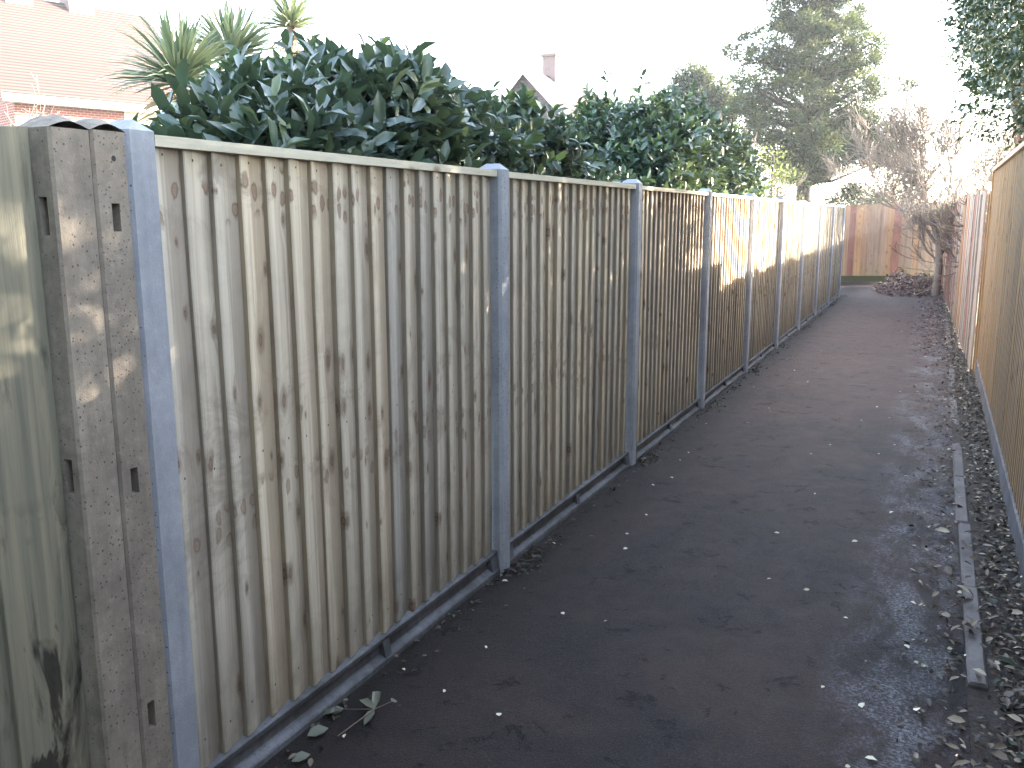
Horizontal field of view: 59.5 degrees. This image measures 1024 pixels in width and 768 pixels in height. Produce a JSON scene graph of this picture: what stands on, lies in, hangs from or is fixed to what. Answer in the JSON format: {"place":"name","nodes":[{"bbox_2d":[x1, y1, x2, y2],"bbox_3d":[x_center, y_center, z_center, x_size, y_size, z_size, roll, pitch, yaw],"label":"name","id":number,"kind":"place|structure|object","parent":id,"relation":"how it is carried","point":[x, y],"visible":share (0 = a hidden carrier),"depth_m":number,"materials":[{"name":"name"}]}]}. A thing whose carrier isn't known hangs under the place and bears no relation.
{"place":"outdoors","nodes":[
{"label":"outdoors","id":0,"kind":"place"},
{"bbox_2d":[0,0,188,125],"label":"brick house","id":1,"kind":"structure","parent":0,"point":[59,50],"depth_m":28.86,"materials":[{"name":"brick"}]},
{"bbox_2d":[48,0,1022,213],"label":"sky","id":2,"kind":"structure","parent":0,"point":[481,42],"materials":[{"name":"white"}]},
{"bbox_2d":[499,52,601,125],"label":"gabled house","id":3,"kind":"structure","parent":0,"point":[550,86],"depth_m":30.53,"materials":[{"name":"tile"}]},
{"bbox_2d":[260,295,970,767],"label":"path","id":4,"kind":"structure","parent":0,"point":[694,625],"depth_m":3.67,"materials":[{"name":"grey asphalt"}]},
{"bbox_2d":[291,751,309,761],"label":"fallen leaf","id":5,"kind":"object","parent":4,"relation":"on","point":[300,756],"visible":1,"depth_m":2.65,"materials":[{"name":"green plant"}]},
{"bbox_2d":[307,724,327,735],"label":"fallen leaf","id":6,"kind":"object","parent":4,"relation":"on","point":[317,730],"visible":1,"depth_m":2.79,"materials":[{"name":"green plant"}]},
{"bbox_2d":[330,706,343,713],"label":"fallen leaf","id":7,"kind":"object","parent":4,"relation":"on","point":[332,709],"visible":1,"depth_m":2.90,"materials":[{"name":"green plant"}]},
{"bbox_2d":[323,691,396,735],"bbox_3d":[-0.490,1.057,2.900,0.245,0.038,0.160,-8,13,-37],"label":"leafy twig","id":8,"kind":"object","parent":4,"relation":"on","point":[368,715],"visible":1,"depth_m":2.91,"materials":[{"name":"green plant"}]},
{"bbox_2d":[275,295,849,767],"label":"leaf litter","id":9,"kind":"object","parent":4,"relation":"on","point":[651,455],"visible":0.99,"depth_m":4.34,"materials":[{"name":"brown plant"}]},
{"bbox_2d":[883,293,957,359],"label":"leaf litter","id":10,"kind":"object","parent":4,"relation":"on","point":[929,316],"visible":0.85,"depth_m":13.05,"materials":[{"name":"red plant"}]},
{"bbox_2d":[840,282,943,298],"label":"path far end","id":11,"kind":"structure","parent":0,"point":[856,288],"depth_m":19.39,"materials":[{"name":"concrete"}]},
{"bbox_2d":[838,202,944,281],"bbox_3d":[4.670,-3.472,21.959,12.332,1.918,0.075,0,11,2],"label":"end fence","id":12,"kind":"object","parent":11,"relation":"on","point":[869,254],"visible":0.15,"depth_m":21.81,"materials":[{"name":"brown wood"}]},
{"bbox_2d":[869,267,943,296],"bbox_3d":[8.633,-2.254,19.430,1.561,0.534,3.798,5,12,25],"label":"bramble pile","id":13,"kind":"object","parent":11,"relation":"on","point":[911,286],"visible":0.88,"depth_m":18.95,"materials":[{"name":"red plant"}]},
{"bbox_2d":[944,302,1023,767],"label":"verge","id":14,"kind":"structure","parent":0,"point":[980,703],"depth_m":3.78,"materials":[{"name":"soil"}]},
{"bbox_2d":[850,292,1023,767],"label":"leaf litter","id":15,"kind":"object","parent":14,"relation":"on","point":[1017,735],"visible":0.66,"depth_m":4.05,"materials":[{"name":"brown plant"}]},
{"bbox_2d":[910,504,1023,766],"bbox_3d":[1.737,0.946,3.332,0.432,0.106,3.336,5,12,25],"label":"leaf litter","id":16,"kind":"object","parent":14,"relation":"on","point":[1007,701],"visible":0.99,"depth_m":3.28,"materials":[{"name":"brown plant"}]},
{"label":"ground","id":17,"kind":"structure","parent":0,"visible":0},
{"bbox_2d":[4,72,59,125],"bbox_3d":[-7.135,-2.552,12.928,3.645,3.600,3.053,5,12,25],"label":"bare shrub","id":18,"kind":"object","parent":17,"relation":"on","point":[43,111],"visible":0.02,"depth_m":12.63,"materials":[{"name":"plant"}]},
{"bbox_2d":[0,125,90,767],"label":"board fence","id":19,"kind":"object","parent":17,"relation":"on","point":[43,723],"visible":1,"depth_m":1.92,"materials":[{"name":"brown wood"}]},
{"bbox_2d":[18,114,142,767],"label":"concrete post","id":20,"kind":"object","parent":17,"relation":"on","point":[59,146],"visible":0.89,"depth_m":1.99,"materials":[{"name":"grey concrete"}]},
{"bbox_2d":[74,118,172,767],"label":"concrete post","id":21,"kind":"object","parent":17,"relation":"on","point":[110,188],"visible":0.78,"depth_m":2.10,"materials":[{"name":"grey concrete"}]},
{"bbox_2d":[97,0,245,125],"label":"cabbage palm","id":22,"kind":"object","parent":17,"relation":"on","point":[179,48],"visible":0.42,"depth_m":7.78,"materials":[{"name":"green plant"}]},
{"bbox_2d":[174,0,284,70],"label":"cabbage palm","id":23,"kind":"object","parent":17,"relation":"on","point":[235,31],"visible":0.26,"depth_m":8.65,"materials":[{"name":"green plant"}]},
{"bbox_2d":[253,0,333,57],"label":"cabbage palm","id":24,"kind":"object","parent":17,"relation":"on","point":[290,17],"visible":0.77,"depth_m":10.90,"materials":[{"name":"green plant"}]},
{"bbox_2d":[147,30,492,167],"bbox_3d":[-0.734,-0.305,3.917,1.116,2.452,1.713,5,12,25],"label":"laurel shrub","id":25,"kind":"object","parent":17,"relation":"on","point":[339,114],"visible":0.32,"depth_m":3.46,"materials":[{"name":"green plant"}]},
{"bbox_2d":[132,28,656,185],"bbox_3d":[-0.469,-0.744,5.831,1.828,2.622,4.769,5,12,25],"label":"laurel shrub","id":26,"kind":"object","parent":17,"relation":"on","point":[521,135],"visible":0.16,"depth_m":5.20,"materials":[{"name":"green plant"}]},
{"bbox_2d":[109,119,845,767],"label":"panel fence","id":27,"kind":"object","parent":17,"relation":"on","point":[393,407],"visible":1,"depth_m":3.13,"materials":[{"name":"wood"}]},
{"bbox_2d":[606,71,655,109],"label":"evergreen shrub","id":28,"kind":"object","parent":17,"relation":"on","point":[625,95],"visible":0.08,"depth_m":21.79,"materials":[{"name":"green plant"}]},
{"bbox_2d":[564,68,772,198],"bbox_3d":[1.757,-1.855,10.274,1.796,3.162,5.262,5,12,25],"label":"laurel shrub","id":29,"kind":"object","parent":17,"relation":"on","point":[685,144],"visible":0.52,"depth_m":8.75,"materials":[{"name":"green plant"}]},
{"bbox_2d":[650,58,726,116],"bbox_3d":[5.880,-7.461,30.194,3.499,6.835,3.651,10,14,43],"label":"conifer tree","id":30,"kind":"object","parent":17,"relation":"on","point":[702,75],"visible":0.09,"depth_m":29.26,"materials":[{"name":"green plant"}]},
{"bbox_2d":[691,69,749,140],"bbox_3d":[6.696,-6.985,29.123,2.346,6.291,2.638,5,12,25],"label":"conifer tree","id":31,"kind":"object","parent":17,"relation":"on","point":[723,90],"visible":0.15,"depth_m":28.49,"materials":[{"name":"green plant"}]},
{"bbox_2d":[712,111,758,150],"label":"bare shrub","id":32,"kind":"object","parent":17,"relation":"on","point":[754,140],"depth_m":18.84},
{"bbox_2d":[753,144,814,200],"bbox_3d":[5.941,-3.810,20.362,2.596,3.270,2.786,5,12,25],"label":"evergreen shrub","id":33,"kind":"object","parent":17,"relation":"on","point":[772,165],"visible":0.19,"depth_m":19.86,"materials":[{"name":"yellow plant"}]},
{"bbox_2d":[761,163,806,200],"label":"bare shrub","id":34,"kind":"object","parent":17,"relation":"on","point":[779,189],"visible":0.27,"depth_m":19.58,"materials":[{"name":"plant"}]},
{"bbox_2d":[709,0,927,202],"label":"cypress tree","id":35,"kind":"object","parent":17,"relation":"on","point":[811,75],"visible":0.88,"depth_m":25.52,"materials":[{"name":"green plant"}]},
{"bbox_2d":[818,177,887,205],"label":"evergreen shrub","id":36,"kind":"object","parent":17,"relation":"on","point":[847,192],"visible":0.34,"depth_m":27.75,"materials":[{"name":"green plant"}]},
{"bbox_2d":[868,188,915,202],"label":"evergreen shrub","id":37,"kind":"object","parent":17,"relation":"on","point":[899,195],"visible":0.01,"depth_m":28.77,"materials":[{"name":"green plant"}]},
{"bbox_2d":[817,69,1021,295],"bbox_3d":[8.738,-3.966,17.897,5.275,4.478,3.662,5,12,25],"label":"bare tree","id":38,"kind":"object","parent":17,"relation":"on","point":[908,135],"visible":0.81,"depth_m":17.85,"materials":[{"name":"brown plant"}]},
{"bbox_2d":[877,144,1008,288],"bbox_3d":[8.410,-3.048,15.710,3.627,3.504,3.251,2,11,11],"label":"bare shrub","id":39,"kind":"object","parent":17,"relation":"on","point":[962,184],"visible":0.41,"depth_m":16.34,"materials":[{"name":"brown plant"}]},
{"bbox_2d":[889,132,1014,307],"bbox_3d":[7.527,-2.130,13.304,3.520,4.238,2.941,5,12,25],"label":"bare shrub","id":40,"kind":"object","parent":17,"relation":"on","point":[940,219],"visible":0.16,"depth_m":13.60,"materials":[{"name":"brown plant"}]},
{"bbox_2d":[941,187,989,372],"bbox_3d":[7.521,-2.132,14.957,0.277,1.949,13.401,5,12,24],"label":"old board fence","id":41,"kind":"object","parent":17,"relation":"on","point":[965,279],"visible":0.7,"depth_m":10.71,"materials":[{"name":"brown wood"}]},
{"bbox_2d":[944,299,987,767],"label":"path edging","id":42,"kind":"object","parent":17,"relation":"on","point":[975,654],"visible":0.48,"depth_m":4.04,"materials":[{"name":"concrete"}]},
{"bbox_2d":[936,0,1023,150],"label":"evergreen tree","id":43,"kind":"object","parent":17,"relation":"on","point":[981,10],"visible":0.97,"depth_m":6.95,"materials":[{"name":"green plant"}]},
{"bbox_2d":[951,0,1023,98],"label":"evergreen tree","id":44,"kind":"object","parent":17,"relation":"on","point":[976,38],"visible":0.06,"depth_m":12.59,"materials":[{"name":"green plant"}]},
{"bbox_2d":[970,129,1006,191],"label":"evergreen shrub","id":45,"kind":"object","parent":17,"relation":"on","point":[991,160],"visible":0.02,"depth_m":23.27,"materials":[{"name":"green plant"}]},
{"bbox_2d":[974,141,1023,591],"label":"closeboard fence","id":46,"kind":"object","parent":17,"relation":"on","point":[999,366],"visible":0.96,"depth_m":5.94,"materials":[{"name":"wood"}]},
{"bbox_2d":[988,35,1023,116],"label":"evergreen tree","id":47,"kind":"object","parent":17,"relation":"on","point":[1021,56],"visible":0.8,"depth_m":5.76,"materials":[{"name":"green plant"}]}
]}

